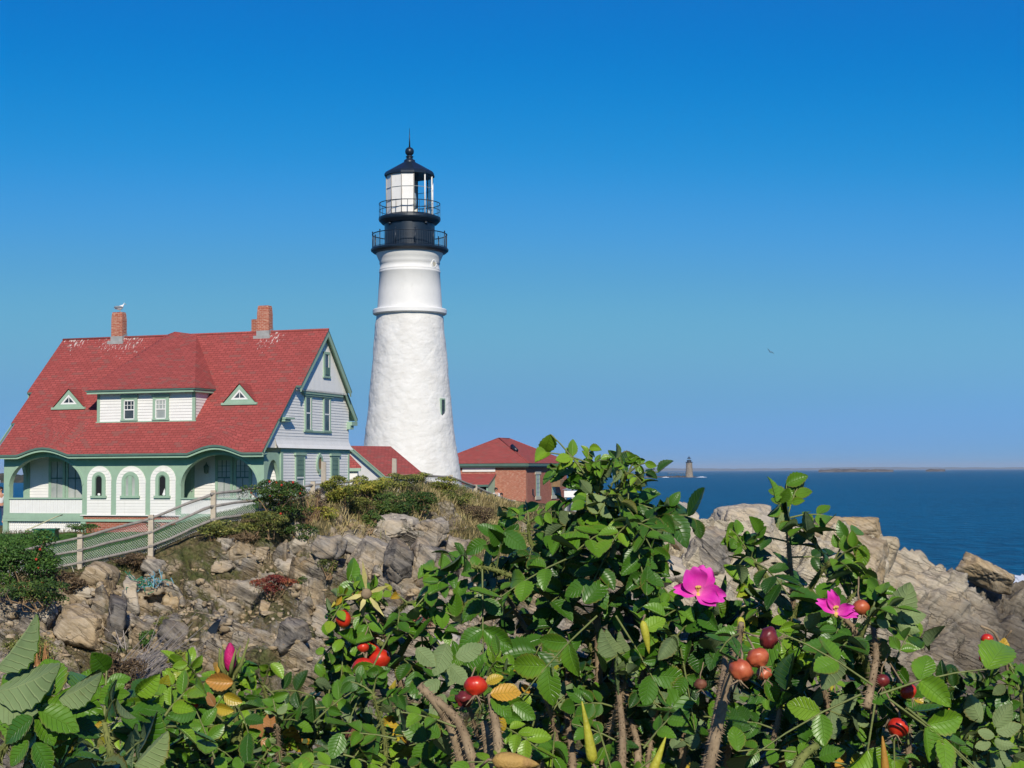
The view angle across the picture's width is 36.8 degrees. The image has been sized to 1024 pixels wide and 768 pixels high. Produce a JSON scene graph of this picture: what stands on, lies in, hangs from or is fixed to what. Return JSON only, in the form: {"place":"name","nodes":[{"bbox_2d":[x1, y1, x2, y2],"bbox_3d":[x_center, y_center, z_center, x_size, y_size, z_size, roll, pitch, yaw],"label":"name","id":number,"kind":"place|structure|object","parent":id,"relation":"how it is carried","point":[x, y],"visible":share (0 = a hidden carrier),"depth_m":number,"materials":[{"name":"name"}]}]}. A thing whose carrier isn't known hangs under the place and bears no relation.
{"place":"outdoors","nodes":[
{"label":"outdoors","id":0,"kind":"place"},
{"bbox_2d":[154,638,315,767],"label":"rose bush","id":1,"kind":"object","parent":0,"point":[236,669],"visible":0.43,"depth_m":1.80,"materials":[{"name":"green plant"}]},
{"bbox_2d":[314,558,463,767],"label":"rose bush","id":2,"kind":"object","parent":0,"point":[359,643],"visible":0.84,"depth_m":1.84,"materials":[{"name":"green plant"}]},
{"bbox_2d":[360,634,556,767],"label":"rose bush","id":3,"kind":"object","parent":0,"point":[434,728],"visible":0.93,"depth_m":1.70,"materials":[{"name":"green plant"}]},
{"bbox_2d":[479,752,538,767],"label":"seed pod","id":4,"kind":"object","parent":3,"relation":"on","point":[507,760],"visible":1,"depth_m":1.48,"materials":[{"name":"plant"}]},
{"bbox_2d":[0,483,1023,767],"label":"headland","id":5,"kind":"structure","parent":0,"point":[958,605],"depth_m":49.59,"materials":[{"name":"stone"}]},
{"bbox_2d":[0,529,63,603],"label":"shrub","id":6,"kind":"object","parent":5,"relation":"on","point":[41,558],"visible":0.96,"depth_m":46.51,"materials":[{"name":"green plant"}]},
{"bbox_2d":[2,634,63,665],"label":"weeds","id":7,"kind":"object","parent":5,"relation":"on","point":[11,645],"visible":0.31,"depth_m":40.54,"materials":[{"name":"green plant"}]},
{"bbox_2d":[0,577,70,611],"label":"shrub","id":8,"kind":"object","parent":5,"relation":"on","point":[38,593],"visible":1,"depth_m":44.43,"materials":[{"name":"green plant"}]},
{"bbox_2d":[33,601,57,628],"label":"boulder","id":9,"kind":"object","parent":5,"relation":"on","point":[48,616],"visible":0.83,"depth_m":44.98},
{"bbox_2d":[46,569,87,594],"bbox_3d":[-13.520,6.185,46.993,1.449,1.070,1.266,0,-3,0],"label":"shrub","id":10,"kind":"object","parent":5,"relation":"on","point":[73,581],"visible":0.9,"depth_m":46.79,"materials":[{"name":"brown plant"}]},
{"bbox_2d":[53,591,87,615],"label":"boulder","id":11,"kind":"object","parent":5,"relation":"on","point":[73,598],"visible":0.2,"depth_m":46.37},
{"bbox_2d":[53,603,106,650],"bbox_3d":[-12.147,6.943,43.686,1.718,1.194,1.772,11,-4,-5],"label":"boulder","id":12,"kind":"object","parent":5,"relation":"on","point":[79,624],"visible":0.85,"depth_m":43.08,"materials":[{"name":"stone"}]},
{"bbox_2d":[79,561,119,597],"bbox_3d":[-12.708,6.035,47.379,1.130,1.092,1.139,9,-4,-5],"label":"boulder","id":13,"kind":"object","parent":5,"relation":"on","point":[95,572],"visible":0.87,"depth_m":47.09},
{"bbox_2d":[104,594,126,642],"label":"boulder","id":14,"kind":"object","parent":5,"relation":"on","point":[116,619],"visible":0.97,"depth_m":43.12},
{"bbox_2d":[101,651,148,689],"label":"weeds","id":15,"kind":"object","parent":5,"relation":"on","point":[125,667],"visible":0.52,"depth_m":37.08,"materials":[{"name":"brown plant"}]},
{"bbox_2d":[109,552,146,572],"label":"shrub","id":16,"kind":"object","parent":5,"relation":"on","point":[127,558],"visible":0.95,"depth_m":49.04,"materials":[{"name":"brown plant"}]},
{"bbox_2d":[0,503,258,564],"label":"lawn grass","id":17,"kind":"structure","parent":5,"relation":"on","point":[124,541],"depth_m":52.99,"materials":[{"name":"green plant"}]},
{"bbox_2d":[122,574,139,615],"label":"boulder","id":18,"kind":"object","parent":5,"relation":"on","point":[130,593],"visible":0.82,"depth_m":45.55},
{"bbox_2d":[2,485,275,583],"bbox_3d":[-12.682,5.030,50.480,10.198,3.449,2.810,0,-3,-12],"label":"rail fence","id":19,"kind":"object","parent":5,"relation":"on","point":[80,539],"visible":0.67,"depth_m":49.71,"materials":[{"name":"grey wood"}]},
{"bbox_2d":[136,577,166,597],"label":"boulder","id":20,"kind":"object","parent":5,"relation":"on","point":[159,589],"visible":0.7,"depth_m":45.97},
{"bbox_2d":[125,569,173,594],"bbox_3d":[-10.811,5.921,45.848,1.404,0.757,0.822,1,-3,-18],"label":"netting scrap","id":21,"kind":"object","parent":20,"relation":"on","point":[148,582],"visible":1,"depth_m":45.82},
{"bbox_2d":[140,555,165,577],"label":"boulder","id":22,"kind":"object","parent":5,"relation":"on","point":[150,564],"visible":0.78,"depth_m":48.80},
{"bbox_2d":[101,613,210,706],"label":"dead branches","id":23,"kind":"object","parent":5,"relation":"on","point":[158,669],"visible":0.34,"depth_m":39.66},
{"bbox_2d":[157,619,188,648],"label":"boulder","id":24,"kind":"object","parent":5,"relation":"on","point":[166,625],"visible":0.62,"depth_m":43.05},
{"bbox_2d":[0,305,357,532],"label":"keepers house","id":25,"kind":"structure","parent":5,"relation":"on","point":[119,426],"depth_m":67.11,"materials":[{"name":"white wood"}]},
{"bbox_2d":[48,457,65,497],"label":"porch window","id":26,"kind":"structure","parent":25,"relation":"in","point":[57,467],"depth_m":68.63,"materials":[{"name":"green paint"}]},
{"bbox_2d":[65,462,81,497],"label":"porch window","id":27,"kind":"structure","parent":25,"relation":"in","point":[73,482],"depth_m":68.35,"materials":[{"name":"green paint"}]},
{"bbox_2d":[90,472,106,497],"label":"window frame","id":28,"kind":"structure","parent":25,"relation":"in","point":[98,479],"depth_m":66.19,"materials":[{"name":"green paint"}]},
{"bbox_2d":[120,395,137,420],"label":"dormer window","id":29,"kind":"structure","parent":25,"relation":"in","point":[129,403],"depth_m":66.99,"materials":[{"name":"green paint"}]},
{"bbox_2d":[120,472,139,497],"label":"window frame","id":30,"kind":"structure","parent":25,"relation":"in","point":[130,480],"depth_m":65.66,"materials":[{"name":"green paint"}]},
{"bbox_2d":[152,394,169,419],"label":"dormer window","id":31,"kind":"structure","parent":25,"relation":"in","point":[160,401],"depth_m":66.47,"materials":[{"name":"green paint"}]},
{"bbox_2d":[153,472,170,497],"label":"window frame","id":32,"kind":"structure","parent":25,"relation":"in","point":[162,482],"depth_m":65.17,"materials":[{"name":"green paint"}]},
{"bbox_2d":[184,465,194,497],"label":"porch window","id":33,"kind":"structure","parent":25,"relation":"in","point":[189,485],"depth_m":66.36,"materials":[{"name":"green paint"}]},
{"bbox_2d":[215,455,232,497],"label":"porch window","id":34,"kind":"structure","parent":25,"relation":"in","point":[223,463],"depth_m":65.89,"materials":[{"name":"green paint"}]},
{"bbox_2d":[233,457,251,497],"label":"porch window","id":35,"kind":"structure","parent":25,"relation":"in","point":[242,473],"depth_m":65.61,"materials":[{"name":"green paint"}]},
{"bbox_2d":[294,453,306,495],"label":"window","id":36,"kind":"structure","parent":25,"relation":"in","point":[299,457],"depth_m":66.66,"materials":[{"name":"green paint"}]},
{"bbox_2d":[304,395,312,430],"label":"window","id":37,"kind":"structure","parent":25,"relation":"in","point":[307,399],"depth_m":67.52,"materials":[{"name":"green paint"}]},
{"bbox_2d":[322,397,331,431],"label":"window","id":38,"kind":"structure","parent":25,"relation":"in","point":[326,401],"depth_m":69.30,"materials":[{"name":"green paint"}]},
{"bbox_2d":[330,454,340,484],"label":"window","id":39,"kind":"structure","parent":25,"relation":"in","point":[334,458],"depth_m":69.90,"materials":[{"name":"green paint"}]},
{"bbox_2d":[196,519,240,540],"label":"shrub","id":40,"kind":"object","parent":5,"relation":"on","point":[217,528],"visible":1,"depth_m":49.69,"materials":[{"name":"green plant"}]},
{"bbox_2d":[210,560,235,572],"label":"boulder","id":41,"kind":"object","parent":5,"relation":"on","point":[225,567],"visible":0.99,"depth_m":49.38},
{"bbox_2d":[0,525,453,692],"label":"rubble","id":42,"kind":"object","parent":5,"relation":"on","point":[12,615],"visible":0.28,"depth_m":45.01,"materials":[{"name":"stone"}]},
{"bbox_2d":[229,540,250,560],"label":"boulder","id":43,"kind":"object","parent":5,"relation":"on","point":[240,550],"visible":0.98,"depth_m":49.62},
{"bbox_2d":[221,530,260,543],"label":"shrub","id":44,"kind":"object","parent":5,"relation":"on","point":[239,537],"visible":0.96,"depth_m":49.98,"materials":[{"name":"brown plant"}]},
{"bbox_2d":[234,510,288,539],"bbox_3d":[-8.070,4.621,50.487,1.918,0.966,1.389,-2,-4,30],"label":"shrub","id":45,"kind":"object","parent":5,"relation":"on","point":[265,518],"visible":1,"depth_m":50.29,"materials":[{"name":"green plant"}]},
{"bbox_2d":[249,574,299,600],"bbox_3d":[-7.050,6.046,45.828,1.573,0.810,1.078,0,-3,0],"label":"creeper","id":46,"kind":"object","parent":5,"relation":"on","point":[280,580],"visible":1,"depth_m":45.66,"materials":[{"name":"red plant"}]},
{"bbox_2d":[237,479,312,522],"bbox_3d":[-7.915,3.922,51.568,2.543,1.504,1.680,-1,-3,17],"label":"shrub","id":47,"kind":"object","parent":5,"relation":"on","point":[290,489],"visible":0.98,"depth_m":51.28,"materials":[{"name":"green plant"}]},
{"bbox_2d":[274,558,291,577],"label":"boulder","id":48,"kind":"object","parent":5,"relation":"on","point":[281,565],"visible":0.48,"depth_m":49.38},
{"bbox_2d":[274,617,309,655],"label":"boulder","id":49,"kind":"object","parent":5,"relation":"on","point":[291,631],"visible":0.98,"depth_m":40.67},
{"bbox_2d":[0,478,589,596],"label":"rough grass","id":50,"kind":"structure","parent":5,"relation":"on","point":[427,487],"depth_m":53.47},
{"bbox_2d":[278,522,318,541],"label":"shrub","id":51,"kind":"object","parent":5,"relation":"on","point":[292,530],"visible":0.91,"depth_m":51.38,"materials":[{"name":"green plant"}]},
{"bbox_2d":[287,522,316,554],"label":"boulder","id":52,"kind":"object","parent":5,"relation":"on","point":[296,545],"visible":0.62,"depth_m":51.36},
{"bbox_2d":[0,480,606,764],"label":"ground cover","id":53,"kind":"object","parent":5,"relation":"on","point":[255,569],"visible":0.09,"depth_m":48.76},
{"bbox_2d":[296,488,327,524],"bbox_3d":[-6.841,4.256,52.278,1.210,1.434,0.751,0,-3,0],"label":"shrub","id":54,"kind":"object","parent":5,"relation":"on","point":[319,504],"visible":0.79,"depth_m":52.19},
{"bbox_2d":[307,506,339,521],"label":"shrub","id":55,"kind":"object","parent":5,"relation":"on","point":[329,514],"visible":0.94,"depth_m":52.30,"materials":[{"name":"green plant"}]},
{"bbox_2d":[311,604,342,638],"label":"boulder","id":56,"kind":"object","parent":5,"relation":"on","point":[319,620],"visible":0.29,"depth_m":45.95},
{"bbox_2d":[310,535,347,560],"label":"boulder","id":57,"kind":"object","parent":5,"relation":"on","point":[329,548],"visible":1,"depth_m":48.35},
{"bbox_2d":[320,475,360,509],"bbox_3d":[-6.038,3.825,54.110,1.497,1.268,1.236,-3,-4,41],"label":"shrub","id":58,"kind":"object","parent":5,"relation":"on","point":[337,493],"visible":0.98,"depth_m":53.99,"materials":[{"name":"green plant"}]},
{"bbox_2d":[342,534,362,554],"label":"boulder","id":59,"kind":"object","parent":5,"relation":"on","point":[353,541],"visible":0.45,"depth_m":51.00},
{"bbox_2d":[343,496,377,519],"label":"shrub","id":60,"kind":"object","parent":5,"relation":"on","point":[355,501],"visible":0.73,"depth_m":54.90,"materials":[{"name":"green plant"}]},
{"bbox_2d":[346,535,387,578],"bbox_3d":[-4.565,5.712,49.543,1.429,1.591,1.477,16,-8,-19],"label":"boulder","id":61,"kind":"object","parent":5,"relation":"on","point":[368,551],"visible":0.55,"depth_m":49.08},
{"bbox_2d":[349,475,393,499],"bbox_3d":[-5.134,3.827,55.725,1.434,1.081,1.484,-2,-4,22],"label":"shrub","id":62,"kind":"object","parent":5,"relation":"on","point":[367,485],"visible":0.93,"depth_m":55.48,"materials":[{"name":"green plant"}]},
{"bbox_2d":[360,509,384,533],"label":"shrub","id":63,"kind":"object","parent":5,"relation":"on","point":[369,517],"visible":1,"depth_m":53.62,"materials":[{"name":"green plant"}]},
{"bbox_2d":[350,446,420,482],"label":"passage","id":64,"kind":"object","parent":5,"relation":"on","point":[374,462],"visible":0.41,"depth_m":87.78,"materials":[{"name":"red paint"}]},
{"bbox_2d":[372,491,415,514],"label":"shrub","id":65,"kind":"object","parent":5,"relation":"on","point":[385,506],"visible":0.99,"depth_m":55.20,"materials":[{"name":"green plant"}]},
{"bbox_2d":[373,513,419,537],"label":"boulder","id":66,"kind":"object","parent":5,"relation":"on","point":[392,526],"visible":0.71,"depth_m":53.68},
{"bbox_2d":[383,538,413,584],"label":"boulder","id":67,"kind":"object","parent":5,"relation":"on","point":[398,558],"visible":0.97,"depth_m":47.79,"materials":[{"name":"stone"}]},
{"bbox_2d":[382,473,422,489],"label":"shrub","id":68,"kind":"object","parent":5,"relation":"on","point":[396,477],"visible":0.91,"depth_m":58.03,"materials":[{"name":"green plant"}]},
{"bbox_2d":[364,128,461,485],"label":"lighthouse","id":69,"kind":"object","parent":5,"relation":"on","point":[410,417],"visible":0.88,"depth_m":103.42,"materials":[{"name":"paint"}]},
{"bbox_2d":[401,220,412,241],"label":"gallery door","id":70,"kind":"structure","parent":69,"relation":"in","point":[406,224],"depth_m":103.99,"materials":[{"name":"black metal"}]},
{"bbox_2d":[286,478,551,602],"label":"dry grass","id":71,"kind":"structure","parent":5,"relation":"on","point":[485,505],"depth_m":57.51,"materials":[{"name":"plant"}]},
{"bbox_2d":[401,490,438,517],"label":"shrub","id":72,"kind":"object","parent":5,"relation":"on","point":[420,496],"visible":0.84,"depth_m":56.10,"materials":[{"name":"green plant"}]},
{"bbox_2d":[410,537,435,587],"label":"boulder","id":73,"kind":"object","parent":5,"relation":"on","point":[421,548],"visible":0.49,"depth_m":48.09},
{"bbox_2d":[414,517,449,546],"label":"boulder","id":74,"kind":"object","parent":5,"relation":"on","point":[435,534],"visible":0.81,"depth_m":53.49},
{"bbox_2d":[427,476,459,491],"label":"shrub","id":75,"kind":"object","parent":5,"relation":"on","point":[443,483],"visible":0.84,"depth_m":60.86,"materials":[{"name":"green plant"}]},
{"bbox_2d":[438,485,478,506],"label":"shrub","id":76,"kind":"object","parent":5,"relation":"on","point":[463,498],"visible":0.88,"depth_m":59.43,"materials":[{"name":"green plant"}]},
{"bbox_2d":[446,535,471,558],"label":"boulder","id":77,"kind":"object","parent":5,"relation":"on","point":[451,540],"visible":0.45,"depth_m":52.77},
{"bbox_2d":[422,475,515,501],"bbox_3d":[-1.198,5.124,66.853,0.542,2.462,11.391,-2,-4,27],"label":"rail fence","id":78,"kind":"object","parent":5,"relation":"on","point":[475,488],"visible":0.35,"depth_m":64.93,"materials":[{"name":"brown wood"}]},
{"bbox_2d":[460,504,497,523],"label":"weeds","id":79,"kind":"object","parent":5,"relation":"on","point":[482,515],"visible":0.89,"depth_m":58.02,"materials":[{"name":"brown plant"}]},
{"bbox_2d":[458,438,566,506],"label":"brick building","id":80,"kind":"structure","parent":5,"relation":"on","point":[510,468],"depth_m":119.18,"materials":[{"name":"red"}]},
{"bbox_2d":[661,555,685,588],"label":"boulder","id":81,"kind":"object","parent":5,"relation":"on","point":[678,565],"visible":0.23,"depth_m":53.90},
{"bbox_2d":[671,501,699,553],"bbox_3d":[6.470,5.778,58.633,1.677,2.666,2.039,7,-5,-17],"label":"boulder","id":82,"kind":"object","parent":5,"relation":"on","point":[678,545],"visible":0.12,"depth_m":57.91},
{"bbox_2d":[685,526,737,574],"bbox_3d":[7.290,6.170,56.480,1.808,1.905,1.543,11,0,17],"label":"boulder","id":83,"kind":"object","parent":5,"relation":"on","point":[714,553],"visible":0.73,"depth_m":55.98,"materials":[{"name":"stone"}]},
{"bbox_2d":[708,503,774,540],"bbox_3d":[9.385,5.761,62.314,2.930,1.838,2.145,0,-3,-6],"label":"boulder","id":84,"kind":"object","parent":5,"relation":"on","point":[742,512],"visible":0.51,"depth_m":61.67,"materials":[{"name":"stone"}]},
{"bbox_2d":[813,516,881,537],"bbox_3d":[13.991,6.226,65.481,3.414,1.296,2.521,-2,-4,23],"label":"boulder","id":85,"kind":"object","parent":5,"relation":"on","point":[869,525],"visible":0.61,"depth_m":64.55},
{"bbox_2d":[850,534,888,584],"bbox_3d":[13.577,6.942,59.256,1.679,2.295,1.906,5,-1,20],"label":"boulder","id":86,"kind":"object","parent":5,"relation":"on","point":[878,549],"visible":0.36,"depth_m":58.80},
{"bbox_2d":[955,551,1014,594],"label":"boulder","id":87,"kind":"object","parent":5,"relation":"on","point":[987,575],"visible":0.99,"depth_m":81.00,"materials":[{"name":"stone"}]},
{"bbox_2d":[0,469,1023,581],"bbox_3d":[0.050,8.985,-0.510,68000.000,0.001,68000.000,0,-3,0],"label":"sea","id":88,"kind":"structure","parent":0,"point":[947,518],"depth_m":448.17,"materials":[{"name":"liquid"}]},
{"bbox_2d":[567,467,1023,470],"bbox_3d":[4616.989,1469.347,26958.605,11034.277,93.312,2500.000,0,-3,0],"label":"distant coast","id":89,"kind":"structure","parent":88,"relation":"on","point":[760,469],"depth_m":26139.41},
{"bbox_2d":[818,469,892,471],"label":"island","id":90,"kind":"structure","parent":88,"relation":"on","point":[856,470],"depth_m":5155.38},
{"bbox_2d":[0,0,1023,474],"label":"sky","id":91,"kind":"structure","parent":0,"point":[641,202],"materials":[{"name":"blue"}]},
{"bbox_2d":[891,625,1023,767],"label":"rose bush","id":92,"kind":"object","parent":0,"point":[1004,723],"visible":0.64,"depth_m":1.85,"materials":[{"name":"green plant"}]},
{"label":"near bank","id":93,"kind":"structure","parent":0,"visible":0},
{"bbox_2d":[0,614,119,767],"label":"rose bush","id":94,"kind":"object","parent":93,"relation":"on","point":[61,719],"visible":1,"depth_m":0.92,"materials":[{"name":"green plant"}]},
{"bbox_2d":[30,706,236,767],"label":"rose bush","id":95,"kind":"object","parent":93,"relation":"on","point":[94,746],"visible":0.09,"depth_m":1.80,"materials":[{"name":"green plant"}]},
{"bbox_2d":[53,652,217,767],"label":"rose bush","id":96,"kind":"object","parent":93,"relation":"on","point":[138,707],"visible":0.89,"depth_m":1.20,"materials":[{"name":"green plant"}]},
{"bbox_2d":[161,672,307,767],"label":"rose bush","id":97,"kind":"object","parent":93,"relation":"on","point":[219,683],"visible":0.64,"depth_m":1.76,"materials":[{"name":"green plant"}]},
{"bbox_2d":[254,665,448,767],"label":"rose bush","id":98,"kind":"object","parent":93,"relation":"on","point":[336,749],"visible":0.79,"depth_m":1.76,"materials":[{"name":"green plant"}]},
{"bbox_2d":[450,634,621,767],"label":"rose bush","id":99,"kind":"object","parent":93,"relation":"on","point":[556,746],"visible":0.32,"depth_m":1.80,"materials":[{"name":"green plant"}]},
{"bbox_2d":[406,434,721,767],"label":"rose bush","id":100,"kind":"object","parent":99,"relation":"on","point":[638,531],"visible":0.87,"depth_m":1.85,"materials":[{"name":"green plant"}]},
{"bbox_2d":[560,625,724,767],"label":"rose bush","id":101,"kind":"object","parent":93,"relation":"on","point":[659,726],"visible":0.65,"depth_m":1.79,"materials":[{"name":"green plant"}]},
{"bbox_2d":[581,701,597,767],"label":"seed pod","id":102,"kind":"object","parent":101,"relation":"on","point":[591,752],"visible":1,"depth_m":1.58,"materials":[{"name":"plant"}]},
{"bbox_2d":[649,737,665,767],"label":"seed pod","id":103,"kind":"object","parent":101,"relation":"hanging from","point":[656,761],"visible":1,"depth_m":1.53,"materials":[{"name":"plant"}]},
{"bbox_2d":[627,565,794,767],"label":"rose bush","id":104,"kind":"object","parent":93,"relation":"on","point":[714,609],"visible":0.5,"depth_m":1.80,"materials":[{"name":"green plant"}]},
{"bbox_2d":[639,614,649,653],"bbox_3d":[0.149,0.281,1.730,0.011,0.044,0.016,0,-3,0],"label":"seed pod","id":105,"kind":"object","parent":104,"relation":"hanging from","point":[644,630],"visible":1,"depth_m":1.72,"materials":[{"name":"plant"}]},
{"bbox_2d":[671,656,863,767],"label":"rose bush","id":106,"kind":"object","parent":93,"relation":"on","point":[829,753],"visible":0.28,"depth_m":1.76,"materials":[{"name":"green plant"}]},
{"bbox_2d":[708,472,896,723],"bbox_3d":[0.340,0.309,1.854,0.225,0.406,0.221,0,-3,0],"label":"rose bush","id":107,"kind":"object","parent":106,"relation":"on","point":[845,568],"visible":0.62,"depth_m":1.83,"materials":[{"name":"green plant"}]},
{"bbox_2d":[693,621,858,767],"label":"rose bush","id":108,"kind":"object","parent":93,"relation":"on","point":[732,648],"visible":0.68,"depth_m":1.50,"materials":[{"name":"green plant"}]},
{"bbox_2d":[791,616,930,767],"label":"rose bush","id":109,"kind":"object","parent":93,"relation":"on","point":[862,733],"visible":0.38,"depth_m":1.75,"materials":[{"name":"green plant"}]},
{"bbox_2d":[902,693,1023,767],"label":"rose bush","id":110,"kind":"object","parent":109,"relation":"on","point":[971,737],"visible":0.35,"depth_m":1.76,"materials":[{"name":"green plant"}]},
{"bbox_2d":[726,577,1023,767],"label":"rose bush","id":111,"kind":"object","parent":93,"relation":"on","point":[898,615],"visible":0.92,"depth_m":1.69,"materials":[{"name":"green plant"}]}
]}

